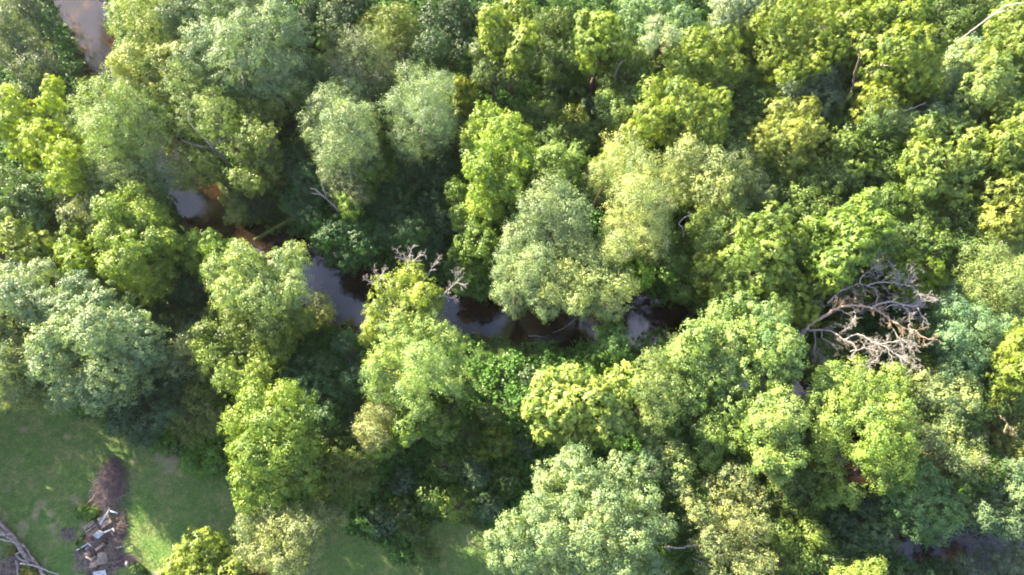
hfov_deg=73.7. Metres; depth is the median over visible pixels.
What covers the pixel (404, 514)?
clearing shrub
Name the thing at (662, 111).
yellow tree
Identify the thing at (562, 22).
understorey tree
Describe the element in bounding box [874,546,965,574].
dark tree
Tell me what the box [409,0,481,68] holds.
dark tree
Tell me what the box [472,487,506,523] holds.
clearing shrub
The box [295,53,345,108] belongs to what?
dark tree
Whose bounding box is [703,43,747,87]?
understorey tree
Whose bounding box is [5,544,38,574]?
weed clump
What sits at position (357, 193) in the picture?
pale tree
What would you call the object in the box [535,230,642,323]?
cream tree
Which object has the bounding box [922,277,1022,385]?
broad tree
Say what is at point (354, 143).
pale tree
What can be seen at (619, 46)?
understorey tree
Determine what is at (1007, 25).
olive tree
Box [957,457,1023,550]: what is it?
blue tree
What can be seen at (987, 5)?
understorey tree
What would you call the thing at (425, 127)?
pale tree
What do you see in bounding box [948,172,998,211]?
understorey tree
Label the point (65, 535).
brush pile
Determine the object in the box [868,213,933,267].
understorey tree
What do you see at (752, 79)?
understorey tree
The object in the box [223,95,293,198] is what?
olive tree
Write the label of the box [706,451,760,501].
understorey tree
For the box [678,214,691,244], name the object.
dead snag
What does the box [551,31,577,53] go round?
clearing shrub
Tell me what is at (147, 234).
yellow tree
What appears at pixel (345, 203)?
bright tree
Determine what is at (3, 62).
dead snag
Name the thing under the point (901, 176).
understorey tree
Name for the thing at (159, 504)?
grass
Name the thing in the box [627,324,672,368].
understorey tree
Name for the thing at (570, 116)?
clearing shrub
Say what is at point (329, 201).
white snag
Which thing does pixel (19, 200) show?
broad tree
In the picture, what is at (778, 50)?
yellow tree
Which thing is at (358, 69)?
grey tree
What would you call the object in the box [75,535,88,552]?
weed clump
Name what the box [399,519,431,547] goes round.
clearing shrub
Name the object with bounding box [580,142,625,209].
yellow tree
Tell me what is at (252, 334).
broad tree
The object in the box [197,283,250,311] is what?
understorey tree
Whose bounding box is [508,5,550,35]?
understorey tree
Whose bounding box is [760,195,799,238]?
understorey tree
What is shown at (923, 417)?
understorey tree
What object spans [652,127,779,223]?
cream tree
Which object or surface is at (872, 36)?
yellow tree
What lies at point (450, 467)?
clearing shrub
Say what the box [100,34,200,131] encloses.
broad tree
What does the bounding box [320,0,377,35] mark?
understorey tree
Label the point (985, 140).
understorey tree
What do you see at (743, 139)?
understorey tree
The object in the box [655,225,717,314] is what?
green tree
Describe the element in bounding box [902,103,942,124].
understorey tree
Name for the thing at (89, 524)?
wooden pallet
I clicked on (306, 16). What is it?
understorey tree
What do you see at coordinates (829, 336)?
understorey tree
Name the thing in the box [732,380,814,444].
pale tree
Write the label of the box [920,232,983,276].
understorey tree
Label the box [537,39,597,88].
understorey tree
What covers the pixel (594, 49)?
bright tree
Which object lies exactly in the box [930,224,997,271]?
understorey tree
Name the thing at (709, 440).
green tree
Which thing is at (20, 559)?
fallen branch
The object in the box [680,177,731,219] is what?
understorey tree
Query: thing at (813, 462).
understorey tree
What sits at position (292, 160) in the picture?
understorey tree
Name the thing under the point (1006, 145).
yellow tree
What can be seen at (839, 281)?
understorey tree
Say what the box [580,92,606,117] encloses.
clearing shrub
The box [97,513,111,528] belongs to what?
wooden pallet
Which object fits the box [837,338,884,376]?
understorey tree
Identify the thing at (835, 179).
understorey tree
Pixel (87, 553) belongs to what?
cardboard box
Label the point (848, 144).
green tree
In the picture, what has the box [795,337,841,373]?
understorey tree
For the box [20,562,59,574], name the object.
log
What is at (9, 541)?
fallen branch
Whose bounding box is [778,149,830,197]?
understorey tree
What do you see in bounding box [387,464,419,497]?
clearing shrub
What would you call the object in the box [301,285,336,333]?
dull bush
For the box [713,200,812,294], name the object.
yellow tree
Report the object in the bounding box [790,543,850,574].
understorey tree
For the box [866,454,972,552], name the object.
blue tree
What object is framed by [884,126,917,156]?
understorey tree
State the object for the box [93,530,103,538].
metal sheet
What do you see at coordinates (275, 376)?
understorey tree
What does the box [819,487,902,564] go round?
blue tree
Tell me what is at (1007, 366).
yellow tree
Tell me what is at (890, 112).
olive tree
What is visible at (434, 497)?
clearing shrub
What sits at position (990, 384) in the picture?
understorey tree
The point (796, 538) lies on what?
green tree
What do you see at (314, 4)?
understorey tree
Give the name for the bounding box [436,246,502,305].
bank bush
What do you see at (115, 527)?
brush pile
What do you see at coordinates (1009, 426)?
dead snag
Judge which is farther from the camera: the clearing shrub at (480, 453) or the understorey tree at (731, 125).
the understorey tree at (731, 125)
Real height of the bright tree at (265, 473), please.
18.610 m
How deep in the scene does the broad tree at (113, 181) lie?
76.64 m
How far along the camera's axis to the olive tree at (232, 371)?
69.79 m
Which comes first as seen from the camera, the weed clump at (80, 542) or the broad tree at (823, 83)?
the weed clump at (80, 542)
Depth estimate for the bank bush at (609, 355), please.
70.50 m
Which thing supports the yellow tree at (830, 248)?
on the ground at (48, 504)
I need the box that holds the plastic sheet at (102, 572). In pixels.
[93,570,106,574]
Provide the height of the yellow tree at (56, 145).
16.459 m
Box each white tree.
[637,12,700,94]
[706,0,779,52]
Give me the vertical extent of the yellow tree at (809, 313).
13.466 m
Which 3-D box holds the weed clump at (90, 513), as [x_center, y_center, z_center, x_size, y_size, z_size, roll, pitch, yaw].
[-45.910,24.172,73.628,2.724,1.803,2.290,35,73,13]
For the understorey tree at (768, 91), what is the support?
on the ground at (48, 504)
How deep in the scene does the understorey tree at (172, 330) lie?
75.50 m
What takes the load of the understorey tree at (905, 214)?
on the ground at (48, 504)
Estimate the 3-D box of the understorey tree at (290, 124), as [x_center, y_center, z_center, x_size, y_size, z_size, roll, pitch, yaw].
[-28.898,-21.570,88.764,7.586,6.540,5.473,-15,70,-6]
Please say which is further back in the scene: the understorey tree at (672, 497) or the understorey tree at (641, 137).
the understorey tree at (641, 137)
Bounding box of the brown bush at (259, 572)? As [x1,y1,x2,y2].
[226,555,269,574]
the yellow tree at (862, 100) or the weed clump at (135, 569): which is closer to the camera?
the weed clump at (135, 569)
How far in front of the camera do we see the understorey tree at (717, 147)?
80.22 m
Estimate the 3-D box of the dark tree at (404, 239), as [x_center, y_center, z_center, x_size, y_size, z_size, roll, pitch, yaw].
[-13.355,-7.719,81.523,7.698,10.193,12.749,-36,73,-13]
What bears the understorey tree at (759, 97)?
on the ground at (48, 504)
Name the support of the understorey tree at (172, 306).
on the ground at (48, 504)
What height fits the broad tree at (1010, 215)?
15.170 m
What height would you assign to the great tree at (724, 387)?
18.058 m
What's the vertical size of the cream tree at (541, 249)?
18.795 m
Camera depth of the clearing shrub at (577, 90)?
91.00 m
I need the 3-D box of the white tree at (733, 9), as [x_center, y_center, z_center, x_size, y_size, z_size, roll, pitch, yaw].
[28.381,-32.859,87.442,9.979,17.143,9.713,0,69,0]
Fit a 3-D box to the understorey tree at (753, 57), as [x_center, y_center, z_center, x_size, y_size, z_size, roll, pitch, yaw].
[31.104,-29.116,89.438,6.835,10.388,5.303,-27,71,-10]
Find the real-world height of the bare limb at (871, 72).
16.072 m
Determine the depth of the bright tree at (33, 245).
72.52 m
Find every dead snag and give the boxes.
[0,59,38,93]
[99,0,119,26]
[664,544,712,566]
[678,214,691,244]
[998,415,1018,439]
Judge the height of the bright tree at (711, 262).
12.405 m
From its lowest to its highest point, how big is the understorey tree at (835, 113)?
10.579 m
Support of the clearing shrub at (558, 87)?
on the ground at (48, 504)
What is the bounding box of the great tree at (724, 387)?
[656,287,810,427]
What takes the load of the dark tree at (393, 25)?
on the ground at (48, 504)
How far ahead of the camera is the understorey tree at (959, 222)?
76.34 m
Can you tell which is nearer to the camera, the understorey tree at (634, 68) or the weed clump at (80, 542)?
the weed clump at (80, 542)
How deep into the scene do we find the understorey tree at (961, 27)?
90.28 m
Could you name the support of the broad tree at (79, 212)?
on the ground at (48, 504)
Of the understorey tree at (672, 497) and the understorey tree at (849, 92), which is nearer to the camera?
the understorey tree at (672, 497)
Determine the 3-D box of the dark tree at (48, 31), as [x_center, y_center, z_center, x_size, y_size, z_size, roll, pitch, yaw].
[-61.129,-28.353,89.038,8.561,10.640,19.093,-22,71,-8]
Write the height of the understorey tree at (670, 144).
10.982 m
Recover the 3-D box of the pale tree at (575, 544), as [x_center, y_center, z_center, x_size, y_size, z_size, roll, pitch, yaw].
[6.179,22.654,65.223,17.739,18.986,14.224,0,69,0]
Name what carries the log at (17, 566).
on the ground at (48, 504)
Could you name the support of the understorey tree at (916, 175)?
on the ground at (48, 504)
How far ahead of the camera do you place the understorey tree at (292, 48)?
91.24 m
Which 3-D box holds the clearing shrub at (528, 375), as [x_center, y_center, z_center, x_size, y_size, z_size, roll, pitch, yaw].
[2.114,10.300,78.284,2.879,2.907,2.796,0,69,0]
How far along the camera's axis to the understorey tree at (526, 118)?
87.13 m
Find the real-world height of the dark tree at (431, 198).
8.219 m
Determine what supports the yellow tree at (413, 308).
on the ground at (48, 504)
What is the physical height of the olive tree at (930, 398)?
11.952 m
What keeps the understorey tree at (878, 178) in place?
on the ground at (48, 504)
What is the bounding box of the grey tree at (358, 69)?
[313,20,414,111]
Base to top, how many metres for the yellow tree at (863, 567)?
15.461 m
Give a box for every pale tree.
[294,73,387,190]
[318,160,376,215]
[358,309,473,423]
[374,55,461,167]
[483,440,679,574]
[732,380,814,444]
[744,424,812,489]
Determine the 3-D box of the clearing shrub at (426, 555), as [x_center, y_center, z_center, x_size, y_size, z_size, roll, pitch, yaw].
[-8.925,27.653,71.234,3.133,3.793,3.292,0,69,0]
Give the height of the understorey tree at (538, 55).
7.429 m
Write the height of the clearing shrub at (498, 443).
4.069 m
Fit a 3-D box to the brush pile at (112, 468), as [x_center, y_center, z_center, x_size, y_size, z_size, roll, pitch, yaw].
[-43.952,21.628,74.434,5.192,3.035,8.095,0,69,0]
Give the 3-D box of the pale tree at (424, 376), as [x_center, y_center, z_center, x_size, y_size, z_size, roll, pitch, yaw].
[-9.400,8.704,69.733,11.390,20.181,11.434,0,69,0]
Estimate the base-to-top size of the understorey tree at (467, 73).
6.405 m
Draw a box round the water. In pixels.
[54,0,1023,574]
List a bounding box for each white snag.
[178,109,234,173]
[311,179,341,213]
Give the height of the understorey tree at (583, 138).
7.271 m
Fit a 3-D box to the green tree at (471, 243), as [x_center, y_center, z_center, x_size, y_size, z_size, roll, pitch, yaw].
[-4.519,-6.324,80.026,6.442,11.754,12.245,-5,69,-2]
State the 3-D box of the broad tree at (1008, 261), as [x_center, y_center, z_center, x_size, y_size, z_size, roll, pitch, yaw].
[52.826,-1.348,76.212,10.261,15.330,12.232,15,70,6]
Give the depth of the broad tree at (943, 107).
80.01 m
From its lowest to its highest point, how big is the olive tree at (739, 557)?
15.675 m
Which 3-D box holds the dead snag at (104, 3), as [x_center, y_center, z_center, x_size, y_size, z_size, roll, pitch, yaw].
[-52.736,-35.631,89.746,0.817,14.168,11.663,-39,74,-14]
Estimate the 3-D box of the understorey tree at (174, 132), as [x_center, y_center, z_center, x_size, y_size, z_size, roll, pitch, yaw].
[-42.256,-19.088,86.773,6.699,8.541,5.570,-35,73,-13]
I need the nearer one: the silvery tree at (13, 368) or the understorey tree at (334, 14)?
the silvery tree at (13, 368)
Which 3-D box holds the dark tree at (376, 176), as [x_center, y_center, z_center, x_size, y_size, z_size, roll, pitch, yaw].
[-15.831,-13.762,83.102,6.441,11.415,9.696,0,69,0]
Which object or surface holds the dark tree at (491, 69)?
on the ground at (48, 504)
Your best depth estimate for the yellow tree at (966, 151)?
74.83 m
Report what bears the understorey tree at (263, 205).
on the ground at (48, 504)
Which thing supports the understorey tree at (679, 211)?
on the ground at (48, 504)
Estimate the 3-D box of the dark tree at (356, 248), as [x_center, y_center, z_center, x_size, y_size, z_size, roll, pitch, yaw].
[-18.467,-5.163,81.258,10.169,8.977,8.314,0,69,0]
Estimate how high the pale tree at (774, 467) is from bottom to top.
16.261 m
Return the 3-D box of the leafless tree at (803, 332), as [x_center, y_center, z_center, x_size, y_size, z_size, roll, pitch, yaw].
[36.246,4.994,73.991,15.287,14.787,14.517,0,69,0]
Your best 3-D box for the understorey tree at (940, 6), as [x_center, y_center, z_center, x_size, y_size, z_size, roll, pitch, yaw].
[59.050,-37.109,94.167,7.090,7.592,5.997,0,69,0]
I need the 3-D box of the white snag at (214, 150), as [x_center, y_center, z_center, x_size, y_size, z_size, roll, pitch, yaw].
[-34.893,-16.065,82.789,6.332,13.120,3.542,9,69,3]
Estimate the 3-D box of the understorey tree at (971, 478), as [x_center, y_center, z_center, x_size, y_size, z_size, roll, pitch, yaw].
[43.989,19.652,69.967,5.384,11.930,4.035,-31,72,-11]
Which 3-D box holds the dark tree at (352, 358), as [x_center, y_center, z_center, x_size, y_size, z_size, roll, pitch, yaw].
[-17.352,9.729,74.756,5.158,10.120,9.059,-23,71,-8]
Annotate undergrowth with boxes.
[0,0,1023,574]
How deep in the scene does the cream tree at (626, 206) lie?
71.28 m
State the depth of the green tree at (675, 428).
67.35 m
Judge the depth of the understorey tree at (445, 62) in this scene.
87.73 m
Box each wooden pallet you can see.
[83,520,98,536]
[88,556,99,567]
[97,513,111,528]
[97,551,107,564]
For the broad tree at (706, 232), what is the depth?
74.64 m
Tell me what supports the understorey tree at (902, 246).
on the ground at (48, 504)
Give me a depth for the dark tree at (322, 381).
71.95 m
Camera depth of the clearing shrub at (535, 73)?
93.40 m
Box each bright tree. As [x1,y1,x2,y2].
[0,211,68,276]
[216,375,329,518]
[334,184,366,236]
[365,376,475,460]
[458,99,538,229]
[520,359,647,456]
[573,6,630,93]
[692,243,740,304]
[797,352,926,510]
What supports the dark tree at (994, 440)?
on the ground at (48, 504)
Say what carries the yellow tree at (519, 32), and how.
on the ground at (48, 504)
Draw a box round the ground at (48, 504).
[0,0,1023,574]
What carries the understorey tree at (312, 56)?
on the ground at (48, 504)
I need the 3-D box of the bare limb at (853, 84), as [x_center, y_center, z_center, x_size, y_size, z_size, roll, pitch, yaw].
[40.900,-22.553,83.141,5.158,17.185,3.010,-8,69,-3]
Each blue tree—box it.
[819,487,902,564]
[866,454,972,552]
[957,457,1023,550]
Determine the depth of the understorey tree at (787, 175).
79.44 m
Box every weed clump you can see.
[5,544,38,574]
[73,503,101,523]
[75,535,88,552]
[125,561,148,574]
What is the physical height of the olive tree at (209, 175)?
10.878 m
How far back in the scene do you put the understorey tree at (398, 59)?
89.69 m
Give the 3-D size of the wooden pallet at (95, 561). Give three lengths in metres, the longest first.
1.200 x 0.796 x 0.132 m
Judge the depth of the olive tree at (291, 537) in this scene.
62.70 m
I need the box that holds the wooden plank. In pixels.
[94,543,104,550]
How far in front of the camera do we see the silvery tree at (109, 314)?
66.58 m
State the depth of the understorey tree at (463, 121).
85.43 m
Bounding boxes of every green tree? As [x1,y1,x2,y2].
[442,174,501,280]
[531,137,589,215]
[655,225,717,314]
[658,383,760,468]
[659,407,752,480]
[735,163,831,234]
[754,480,833,574]
[802,113,890,212]
[858,146,946,233]
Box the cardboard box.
[84,550,95,560]
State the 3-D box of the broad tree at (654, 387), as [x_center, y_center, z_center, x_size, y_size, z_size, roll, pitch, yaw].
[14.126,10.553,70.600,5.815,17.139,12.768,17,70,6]
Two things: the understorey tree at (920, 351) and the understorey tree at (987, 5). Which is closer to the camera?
the understorey tree at (920, 351)
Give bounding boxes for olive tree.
[160,138,235,196]
[189,336,291,400]
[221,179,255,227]
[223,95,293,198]
[227,496,349,574]
[350,399,399,454]
[639,436,697,499]
[675,460,781,574]
[859,96,922,137]
[898,367,984,423]
[913,411,990,477]
[926,36,1022,132]
[979,0,1023,98]
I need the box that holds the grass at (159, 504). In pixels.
[0,400,541,574]
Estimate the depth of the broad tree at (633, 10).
83.85 m
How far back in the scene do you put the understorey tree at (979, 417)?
69.08 m
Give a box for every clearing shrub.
[365,503,400,542]
[383,494,419,534]
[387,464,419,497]
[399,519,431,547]
[412,478,446,515]
[413,538,440,567]
[426,445,464,483]
[439,485,477,528]
[453,452,496,494]
[464,437,492,467]
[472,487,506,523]
[476,396,505,427]
[476,423,516,460]
[489,460,522,494]
[508,433,537,460]
[518,364,540,388]
[522,117,549,142]
[531,51,557,76]
[534,88,565,116]
[541,60,575,96]
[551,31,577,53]
[557,103,589,131]
[558,121,581,151]
[562,77,594,105]
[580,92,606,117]
[582,70,605,89]
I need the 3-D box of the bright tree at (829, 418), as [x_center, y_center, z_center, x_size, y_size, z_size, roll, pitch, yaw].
[34.206,14.862,68.804,12.397,17.595,14.760,0,69,0]
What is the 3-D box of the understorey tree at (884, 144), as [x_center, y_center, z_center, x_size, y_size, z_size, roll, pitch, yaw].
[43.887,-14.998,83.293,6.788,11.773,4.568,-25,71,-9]
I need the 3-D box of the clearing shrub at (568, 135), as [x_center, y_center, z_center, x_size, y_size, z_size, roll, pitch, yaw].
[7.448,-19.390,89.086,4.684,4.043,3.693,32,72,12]
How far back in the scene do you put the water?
83.57 m
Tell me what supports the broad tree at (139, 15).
on the ground at (48, 504)
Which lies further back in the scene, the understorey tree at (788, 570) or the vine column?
the vine column
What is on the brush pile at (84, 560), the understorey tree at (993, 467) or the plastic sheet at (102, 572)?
the plastic sheet at (102, 572)
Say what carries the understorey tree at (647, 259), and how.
on the ground at (48, 504)
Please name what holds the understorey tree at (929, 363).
on the ground at (48, 504)
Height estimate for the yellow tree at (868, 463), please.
18.500 m
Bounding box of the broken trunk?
[613,60,622,90]
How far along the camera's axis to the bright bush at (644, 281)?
75.06 m
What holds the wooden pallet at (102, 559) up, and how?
on the brush pile at (84, 560)
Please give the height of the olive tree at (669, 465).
13.148 m
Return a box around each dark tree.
[0,0,83,121]
[95,362,198,452]
[167,359,240,450]
[277,337,363,435]
[278,157,336,232]
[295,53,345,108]
[300,418,383,511]
[308,207,396,276]
[330,328,376,419]
[347,130,404,208]
[357,0,426,56]
[365,171,433,266]
[405,152,458,264]
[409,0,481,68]
[468,37,529,107]
[658,536,707,574]
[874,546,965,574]
[974,389,1023,460]
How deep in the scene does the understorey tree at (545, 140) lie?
84.26 m
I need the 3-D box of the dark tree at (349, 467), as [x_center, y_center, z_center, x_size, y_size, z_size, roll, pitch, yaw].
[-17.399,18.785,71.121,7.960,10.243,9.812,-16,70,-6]
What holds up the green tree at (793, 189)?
on the ground at (48, 504)
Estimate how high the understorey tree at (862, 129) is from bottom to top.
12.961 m
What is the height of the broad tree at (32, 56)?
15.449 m
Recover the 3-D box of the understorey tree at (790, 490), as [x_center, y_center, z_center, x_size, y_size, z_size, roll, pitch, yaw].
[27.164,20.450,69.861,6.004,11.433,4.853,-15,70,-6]
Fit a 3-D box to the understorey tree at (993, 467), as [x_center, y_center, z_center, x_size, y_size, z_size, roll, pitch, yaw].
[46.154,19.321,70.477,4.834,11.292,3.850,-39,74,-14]
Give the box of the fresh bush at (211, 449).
[177,425,236,481]
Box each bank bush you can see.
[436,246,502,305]
[582,307,636,378]
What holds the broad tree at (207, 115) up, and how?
on the ground at (48, 504)
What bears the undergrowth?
on the ground at (48, 504)
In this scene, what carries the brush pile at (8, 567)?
on the ground at (48, 504)
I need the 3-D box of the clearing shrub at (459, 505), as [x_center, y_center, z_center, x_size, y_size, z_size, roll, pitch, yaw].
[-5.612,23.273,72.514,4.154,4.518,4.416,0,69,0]
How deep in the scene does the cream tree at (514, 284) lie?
70.40 m
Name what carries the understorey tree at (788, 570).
on the ground at (48, 504)
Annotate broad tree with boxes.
[0,0,70,89]
[0,157,64,239]
[0,250,18,264]
[44,185,110,256]
[62,67,181,194]
[72,140,185,224]
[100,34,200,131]
[103,0,203,80]
[152,0,323,118]
[152,57,252,156]
[156,317,217,385]
[186,297,321,371]
[199,238,313,332]
[591,65,655,135]
[610,0,715,77]
[625,331,687,446]
[684,187,751,261]
[770,57,858,127]
[909,55,990,141]
[918,33,985,103]
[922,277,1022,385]
[947,224,1023,325]
[959,168,1023,253]
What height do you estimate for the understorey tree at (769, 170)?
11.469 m
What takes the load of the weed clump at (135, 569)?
on the ground at (48, 504)
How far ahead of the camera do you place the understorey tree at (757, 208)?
77.21 m
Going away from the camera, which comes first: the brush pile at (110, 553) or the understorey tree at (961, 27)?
the brush pile at (110, 553)
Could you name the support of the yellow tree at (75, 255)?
on the ground at (48, 504)
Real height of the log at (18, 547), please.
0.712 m
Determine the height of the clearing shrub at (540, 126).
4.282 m
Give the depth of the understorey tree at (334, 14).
90.05 m
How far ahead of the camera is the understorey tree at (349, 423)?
71.61 m
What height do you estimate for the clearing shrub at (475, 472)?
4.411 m
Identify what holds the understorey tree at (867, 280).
on the ground at (48, 504)
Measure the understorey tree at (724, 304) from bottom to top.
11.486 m
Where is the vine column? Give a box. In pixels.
[452,73,478,126]
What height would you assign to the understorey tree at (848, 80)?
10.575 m
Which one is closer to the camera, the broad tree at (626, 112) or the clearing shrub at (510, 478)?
the clearing shrub at (510, 478)
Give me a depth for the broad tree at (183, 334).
71.48 m
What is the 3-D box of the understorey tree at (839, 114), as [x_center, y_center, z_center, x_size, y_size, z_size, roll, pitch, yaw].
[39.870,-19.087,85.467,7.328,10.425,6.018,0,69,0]
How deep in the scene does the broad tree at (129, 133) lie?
74.83 m
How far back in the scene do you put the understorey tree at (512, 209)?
79.26 m
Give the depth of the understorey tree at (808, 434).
68.75 m
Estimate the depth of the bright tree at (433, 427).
68.31 m
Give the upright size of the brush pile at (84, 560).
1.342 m
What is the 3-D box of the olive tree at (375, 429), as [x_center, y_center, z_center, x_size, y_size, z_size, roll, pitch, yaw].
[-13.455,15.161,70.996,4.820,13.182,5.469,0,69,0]
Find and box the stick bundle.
[85,531,106,551]
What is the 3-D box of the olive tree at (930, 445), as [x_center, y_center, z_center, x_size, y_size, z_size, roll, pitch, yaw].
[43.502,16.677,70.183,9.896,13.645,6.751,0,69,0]
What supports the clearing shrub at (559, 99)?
on the ground at (48, 504)
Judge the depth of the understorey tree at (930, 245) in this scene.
74.85 m
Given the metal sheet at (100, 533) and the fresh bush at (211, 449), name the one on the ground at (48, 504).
the fresh bush at (211, 449)
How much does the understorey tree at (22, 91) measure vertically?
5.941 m
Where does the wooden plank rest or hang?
on the brush pile at (94, 545)
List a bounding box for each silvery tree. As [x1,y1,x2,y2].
[0,255,84,340]
[0,305,71,413]
[22,267,180,416]
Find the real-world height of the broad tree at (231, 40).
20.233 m
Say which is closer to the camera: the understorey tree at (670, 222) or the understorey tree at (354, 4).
the understorey tree at (670, 222)
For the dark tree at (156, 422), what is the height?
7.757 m
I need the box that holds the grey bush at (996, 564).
[950,536,1023,574]
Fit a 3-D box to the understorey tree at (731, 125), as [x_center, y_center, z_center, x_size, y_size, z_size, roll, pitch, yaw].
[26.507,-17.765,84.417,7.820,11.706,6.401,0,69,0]
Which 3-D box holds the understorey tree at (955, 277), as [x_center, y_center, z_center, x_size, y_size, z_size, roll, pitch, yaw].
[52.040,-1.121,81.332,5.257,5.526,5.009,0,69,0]
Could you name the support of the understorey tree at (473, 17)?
on the ground at (48, 504)
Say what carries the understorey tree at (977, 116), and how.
on the ground at (48, 504)
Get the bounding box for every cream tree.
[488,254,563,324]
[493,169,599,293]
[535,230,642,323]
[578,124,678,268]
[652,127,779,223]
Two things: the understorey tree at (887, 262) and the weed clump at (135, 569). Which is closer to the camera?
the weed clump at (135, 569)
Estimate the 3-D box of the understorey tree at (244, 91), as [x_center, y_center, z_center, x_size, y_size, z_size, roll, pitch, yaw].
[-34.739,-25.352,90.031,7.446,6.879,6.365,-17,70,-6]
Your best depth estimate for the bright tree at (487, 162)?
72.59 m
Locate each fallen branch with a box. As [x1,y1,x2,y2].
[0,538,20,544]
[15,554,29,563]
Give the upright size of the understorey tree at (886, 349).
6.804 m
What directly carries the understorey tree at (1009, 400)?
on the ground at (48, 504)
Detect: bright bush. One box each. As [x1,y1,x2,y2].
[156,524,252,574]
[610,247,655,292]
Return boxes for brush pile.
[0,545,25,574]
[57,525,76,544]
[67,539,108,574]
[83,513,109,555]
[87,449,132,518]
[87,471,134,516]
[98,533,123,574]
[103,502,132,548]
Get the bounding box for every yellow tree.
[0,73,100,195]
[51,220,120,293]
[86,177,189,308]
[177,227,250,287]
[357,244,467,354]
[475,0,545,94]
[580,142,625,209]
[619,21,750,157]
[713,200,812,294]
[736,0,848,100]
[738,93,832,179]
[752,265,832,336]
[796,186,899,292]
[809,552,889,574]
[817,0,955,112]
[817,417,923,494]
[829,79,930,127]
[879,248,950,311]
[893,110,998,215]
[943,91,1023,197]
[965,317,1023,405]
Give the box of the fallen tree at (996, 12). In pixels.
[940,3,1023,68]
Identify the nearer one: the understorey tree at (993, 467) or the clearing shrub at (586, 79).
the understorey tree at (993, 467)
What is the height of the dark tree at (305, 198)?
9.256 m
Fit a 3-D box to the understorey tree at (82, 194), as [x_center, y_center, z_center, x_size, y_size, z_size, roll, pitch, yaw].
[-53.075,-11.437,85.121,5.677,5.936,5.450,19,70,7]
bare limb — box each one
[837,47,860,118]
[869,63,888,79]
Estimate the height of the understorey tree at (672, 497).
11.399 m
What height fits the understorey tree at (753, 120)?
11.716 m
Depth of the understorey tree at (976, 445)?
68.11 m
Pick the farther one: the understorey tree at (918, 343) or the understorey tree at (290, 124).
the understorey tree at (290, 124)
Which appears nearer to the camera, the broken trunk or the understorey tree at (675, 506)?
the understorey tree at (675, 506)
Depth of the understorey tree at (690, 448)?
68.84 m
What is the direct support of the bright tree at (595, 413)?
on the ground at (48, 504)
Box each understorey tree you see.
[0,78,42,110]
[52,241,101,271]
[58,176,106,203]
[145,284,197,323]
[145,313,191,368]
[146,108,202,152]
[154,306,201,344]
[158,271,211,310]
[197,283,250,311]
[221,71,272,114]
[223,187,278,225]
[249,353,302,405]
[256,37,299,64]
[261,100,316,141]
[267,141,317,192]
[275,50,321,95]
[279,3,326,49]
[297,0,346,34]
[311,403,369,458]
[313,0,368,51]
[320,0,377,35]
[371,44,420,90]
[376,153,436,197]
[401,41,458,87]
[428,103,470,144]
[433,124,473,160]
[450,59,497,101]
[451,0,499,43]
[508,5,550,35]
[508,97,564,145]
[508,182,547,227]
[521,24,571,81]
[530,119,576,156]
[536,4,575,47]
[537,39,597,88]
[563,118,604,155]
[580,112,624,155]
[595,36,645,88]
[611,42,662,108]
[621,110,668,160]
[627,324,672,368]
[629,205,676,244]
[630,235,677,276]
[645,493,694,540]
[649,473,700,509]
[651,183,700,221]
[654,428,699,464]
[661,127,709,161]
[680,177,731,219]
[695,134,741,170]
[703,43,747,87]
[703,108,764,151]
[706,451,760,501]
[708,124,768,171]
[710,282,757,318]
[716,218,767,264]
[718,102,777,147]
[719,59,764,115]
[732,82,778,127]
[733,179,779,217]
[736,34,774,70]
[744,158,778,188]
[753,74,800,117]
[755,464,824,512]
[755,532,804,574]
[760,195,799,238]
[767,156,811,193]
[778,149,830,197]
[787,451,835,492]
[788,191,845,246]
[789,408,838,451]
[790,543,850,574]
[794,421,843,466]
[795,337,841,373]
[804,90,850,139]
[804,157,864,212]
[804,315,864,360]
[812,261,858,301]
[815,104,860,149]
[817,270,892,323]
[820,59,865,90]
[827,75,865,123]
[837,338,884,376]
[838,107,896,161]
[843,158,899,210]
[855,328,916,374]
[856,242,914,278]
[857,129,912,184]
[867,230,926,275]
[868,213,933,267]
[872,204,918,235]
[879,228,937,272]
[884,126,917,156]
[886,313,954,364]
[889,149,928,197]
[889,350,937,393]
[891,328,941,365]
[892,228,961,276]
[896,152,949,202]
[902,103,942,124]
[904,397,970,444]
[910,453,998,500]
[917,432,989,476]
[920,0,973,28]
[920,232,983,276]
[927,455,1008,496]
[928,193,989,238]
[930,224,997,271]
[931,258,975,289]
[933,223,979,253]
[935,4,985,50]
[935,202,991,244]
[945,399,997,435]
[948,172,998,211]
[950,0,1008,28]
[950,356,1001,406]
[956,103,1002,143]
[969,381,1023,420]
[974,125,997,152]
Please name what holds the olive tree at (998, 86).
on the ground at (48, 504)
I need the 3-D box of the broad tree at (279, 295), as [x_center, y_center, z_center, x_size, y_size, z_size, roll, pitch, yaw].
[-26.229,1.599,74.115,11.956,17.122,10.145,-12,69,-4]
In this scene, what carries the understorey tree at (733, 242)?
on the ground at (48, 504)
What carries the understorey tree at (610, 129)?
on the ground at (48, 504)
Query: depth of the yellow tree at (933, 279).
73.98 m
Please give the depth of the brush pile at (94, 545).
72.51 m
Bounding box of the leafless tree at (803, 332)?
[773,250,945,399]
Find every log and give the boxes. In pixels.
[0,520,45,574]
[0,528,30,563]
[15,560,18,574]
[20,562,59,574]
[21,543,42,571]
[253,218,301,241]
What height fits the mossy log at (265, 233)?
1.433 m
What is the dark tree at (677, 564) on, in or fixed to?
on the ground at (48, 504)
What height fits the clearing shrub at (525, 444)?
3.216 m
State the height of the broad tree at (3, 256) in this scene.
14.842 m
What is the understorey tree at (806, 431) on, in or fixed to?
on the ground at (48, 504)

